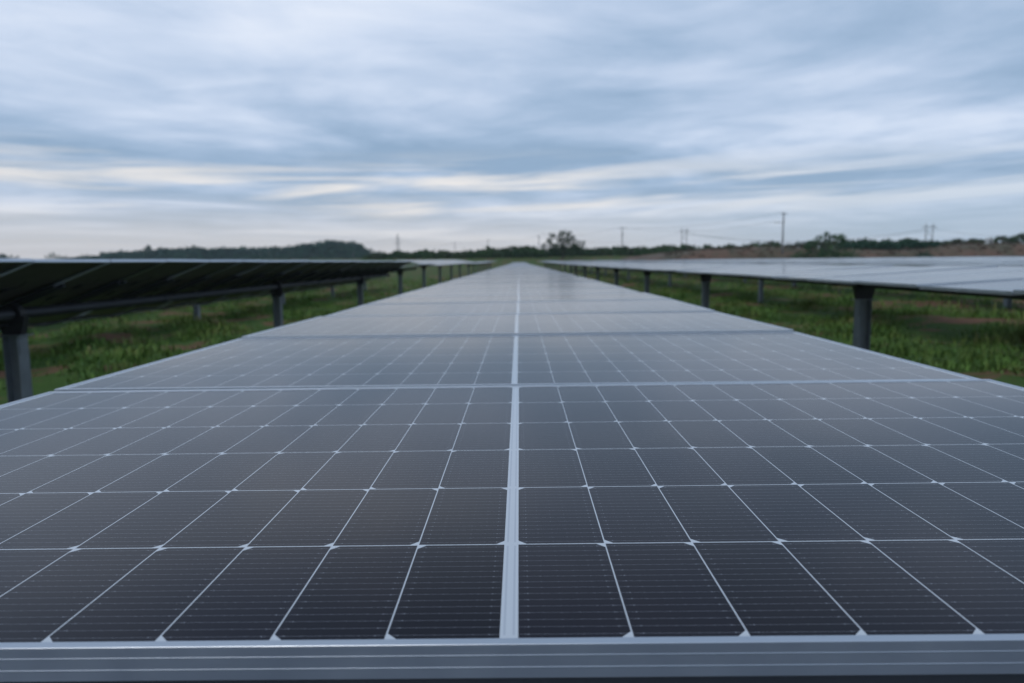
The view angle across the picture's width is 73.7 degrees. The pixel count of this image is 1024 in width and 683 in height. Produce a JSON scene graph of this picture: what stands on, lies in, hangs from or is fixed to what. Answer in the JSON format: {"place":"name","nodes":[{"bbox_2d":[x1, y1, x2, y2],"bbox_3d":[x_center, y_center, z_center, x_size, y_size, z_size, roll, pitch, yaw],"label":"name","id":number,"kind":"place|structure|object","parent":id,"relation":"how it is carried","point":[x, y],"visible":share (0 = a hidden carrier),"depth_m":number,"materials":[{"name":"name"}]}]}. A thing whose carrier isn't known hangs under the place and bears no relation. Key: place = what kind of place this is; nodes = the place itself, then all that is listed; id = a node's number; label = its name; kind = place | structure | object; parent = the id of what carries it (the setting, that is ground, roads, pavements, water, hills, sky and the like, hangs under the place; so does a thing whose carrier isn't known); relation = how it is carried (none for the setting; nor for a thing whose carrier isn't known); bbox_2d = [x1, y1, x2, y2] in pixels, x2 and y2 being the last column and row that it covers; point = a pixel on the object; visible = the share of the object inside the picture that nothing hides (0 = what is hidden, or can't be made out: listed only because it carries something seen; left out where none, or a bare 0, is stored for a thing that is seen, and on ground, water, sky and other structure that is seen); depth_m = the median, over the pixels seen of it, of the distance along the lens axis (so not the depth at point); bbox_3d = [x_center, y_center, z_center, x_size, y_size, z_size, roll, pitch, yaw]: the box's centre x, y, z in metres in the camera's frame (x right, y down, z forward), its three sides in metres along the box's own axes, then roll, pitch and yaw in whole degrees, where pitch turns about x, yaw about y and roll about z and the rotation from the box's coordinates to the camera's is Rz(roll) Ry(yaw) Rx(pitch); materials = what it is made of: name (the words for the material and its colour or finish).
{"place":"outdoors","nodes":[
{"label":"outdoors","id":0,"kind":"place"},
{"bbox_2d":[190,249,370,259],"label":"hill","id":1,"kind":"structure","parent":0,"point":[314,255],"depth_m":602.48,"materials":[{"name":"green plant"}]},
{"bbox_2d":[0,253,18,258],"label":"forest","id":2,"kind":"object","parent":1,"relation":"on","point":[4,256],"visible":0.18,"depth_m":570.65,"materials":[{"name":"green plant"}]},
{"bbox_2d":[58,240,382,259],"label":"forest","id":3,"kind":"object","parent":1,"relation":"on","point":[305,250],"visible":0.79,"depth_m":600.24,"materials":[{"name":"green plant"}]},
{"bbox_2d":[0,255,1023,404],"bbox_3d":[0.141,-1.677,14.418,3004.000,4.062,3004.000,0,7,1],"label":"ground","id":4,"kind":"structure","parent":0,"point":[42,382],"depth_m":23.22,"materials":[{"name":"green plant"}]},
{"bbox_2d":[44,252,61,258],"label":"tree","id":5,"kind":"object","parent":4,"relation":"on","point":[53,253],"visible":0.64,"depth_m":560.60,"materials":[{"name":"green plant"}]},
{"bbox_2d":[0,259,413,402],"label":"solar tracker","id":6,"kind":"object","parent":4,"relation":"on","point":[40,292],"visible":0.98,"depth_m":8.92,"materials":[{"name":"black glass"}]},
{"bbox_2d":[193,281,365,319],"bbox_3d":[-10.639,-1.469,24.480,2.147,2.635,50.492,0,7,1],"label":"solar tracker","id":7,"kind":"object","parent":4,"relation":"on","point":[196,309],"depth_m":22.99,"materials":[{"name":"grey metal"}]},
{"bbox_2d":[391,263,435,294],"bbox_3d":[-4.994,-2.390,31.953,2.276,2.538,6.868,0,7,1],"label":"solar tracker","id":8,"kind":"object","parent":4,"relation":"on","point":[400,270],"visible":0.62,"depth_m":30.56,"materials":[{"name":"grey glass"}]},
{"bbox_2d":[396,260,476,287],"bbox_3d":[-4.782,-4.954,52.596,2.276,2.804,33.272,0,7,1],"label":"solar tracker","id":9,"kind":"object","parent":4,"relation":"on","point":[441,263],"visible":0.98,"depth_m":44.64,"materials":[{"name":"grey glass"}]},
{"bbox_2d":[466,261,496,275],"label":"solar tracker","id":10,"kind":"object","parent":4,"relation":"on","point":[478,263],"visible":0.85,"depth_m":89.24,"materials":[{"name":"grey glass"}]},
{"bbox_2d":[362,245,642,259],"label":"tree line","id":11,"kind":"object","parent":4,"relation":"on","point":[525,251],"visible":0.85,"depth_m":246.91,"materials":[{"name":"green plant"}]},
{"bbox_2d":[0,264,1023,682],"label":"solar tracker","id":12,"kind":"object","parent":4,"relation":"on","point":[522,474],"visible":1,"depth_m":0.84,"materials":[{"name":"black glass"}]},
{"bbox_2d":[508,262,527,264],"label":"solar tracker","id":13,"kind":"object","parent":4,"relation":"on","point":[518,263],"visible":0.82,"depth_m":88.51,"materials":[{"name":"grey glass"}]},
{"bbox_2d":[538,261,578,273],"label":"solar tracker","id":14,"kind":"object","parent":4,"relation":"on","point":[557,262],"visible":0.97,"depth_m":76.56,"materials":[{"name":"grey glass"}]},
{"bbox_2d":[541,230,585,258],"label":"tree","id":15,"kind":"object","parent":4,"relation":"on","point":[562,247],"visible":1,"depth_m":232.49,"materials":[{"name":"green plant"}]},
{"bbox_2d":[573,261,632,277],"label":"solar tracker","id":16,"kind":"object","parent":4,"relation":"on","point":[600,261],"visible":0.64,"depth_m":80.21,"materials":[{"name":"grey glass"}]},
{"bbox_2d":[593,260,669,273],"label":"solar tracker","id":17,"kind":"object","parent":4,"relation":"on","point":[633,261],"visible":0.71,"depth_m":89.13,"materials":[{"name":"grey glass"}]},
{"bbox_2d":[681,228,686,245],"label":"utility pole","id":18,"kind":"object","parent":4,"relation":"on","point":[684,237],"visible":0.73,"depth_m":380.27,"materials":[{"name":"grey concrete"}]},
{"bbox_2d":[774,212,787,253],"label":"utility pole","id":19,"kind":"object","parent":4,"relation":"on","point":[783,222],"visible":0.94,"depth_m":175.57,"materials":[{"name":"grey concrete"}]},
{"bbox_2d":[565,262,1023,350],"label":"solar tracker","id":20,"kind":"object","parent":4,"relation":"on","point":[864,282],"visible":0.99,"depth_m":9.11,"materials":[{"name":"grey glass"}]},
{"bbox_2d":[616,262,1023,302],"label":"solar tracker","id":21,"kind":"object","parent":4,"relation":"on","point":[760,290],"visible":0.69,"depth_m":19.40,"materials":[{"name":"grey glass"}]},
{"bbox_2d":[654,258,1023,307],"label":"solar tracker","id":22,"kind":"object","parent":4,"relation":"on","point":[1007,303],"visible":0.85,"depth_m":27.78,"materials":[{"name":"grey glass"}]},
{"bbox_2d":[695,256,1023,259],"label":"solar tracker","id":23,"kind":"object","parent":4,"relation":"on","point":[887,257],"visible":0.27,"depth_m":48.10,"materials":[{"name":"grey glass"}]},
{"bbox_2d":[704,257,1023,259],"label":"solar tracker","id":24,"kind":"object","parent":4,"relation":"on","point":[879,258],"visible":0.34,"depth_m":36.65,"materials":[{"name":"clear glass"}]},
{"bbox_2d":[915,250,934,256],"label":"bush","id":25,"kind":"object","parent":4,"relation":"on","point":[922,254],"visible":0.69,"depth_m":165.91,"materials":[{"name":"green plant"}]},
{"bbox_2d":[925,223,936,240],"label":"utility pole","id":26,"kind":"object","parent":4,"relation":"on","point":[928,232],"visible":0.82,"depth_m":324.61,"materials":[{"name":"grey metal"}]},
{"bbox_2d":[0,0,1023,258],"label":"sky","id":27,"kind":"structure","parent":0,"point":[130,125],"materials":[{"name":"grey"}]},
{"bbox_2d":[622,243,1023,261],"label":"embankment","id":28,"kind":"structure","parent":0,"point":[967,251],"depth_m":176.90,"materials":[{"name":"red soil"}]},
{"bbox_2d":[633,244,713,255],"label":"tree line","id":29,"kind":"object","parent":28,"relation":"on","point":[654,250],"visible":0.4,"depth_m":230.80,"materials":[{"name":"green plant"}]},
{"bbox_2d":[791,231,859,257],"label":"bush","id":30,"kind":"object","parent":28,"relation":"on","point":[808,245],"visible":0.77,"depth_m":167.72,"materials":[{"name":"green plant"}]},
{"bbox_2d":[664,241,1023,259],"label":"scrub","id":31,"kind":"object","parent":28,"relation":"on","point":[795,247],"visible":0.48,"depth_m":179.66,"materials":[{"name":"green plant"}]},
{"bbox_2d":[715,232,1023,248],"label":"tree line","id":32,"kind":"object","parent":28,"relation":"on","point":[1012,239],"visible":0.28,"depth_m":219.15,"materials":[{"name":"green plant"}]},
{"bbox_2d":[837,238,940,249],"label":"tree line","id":33,"kind":"object","parent":28,"relation":"on","point":[887,245],"visible":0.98,"depth_m":181.26,"materials":[{"name":"green plant"}]},
{"bbox_2d":[985,237,992,243],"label":"cabin","id":34,"kind":"object","parent":28,"relation":"on","point":[988,240],"visible":0.82,"depth_m":182.74,"materials":[{"name":"paint"}]}
]}

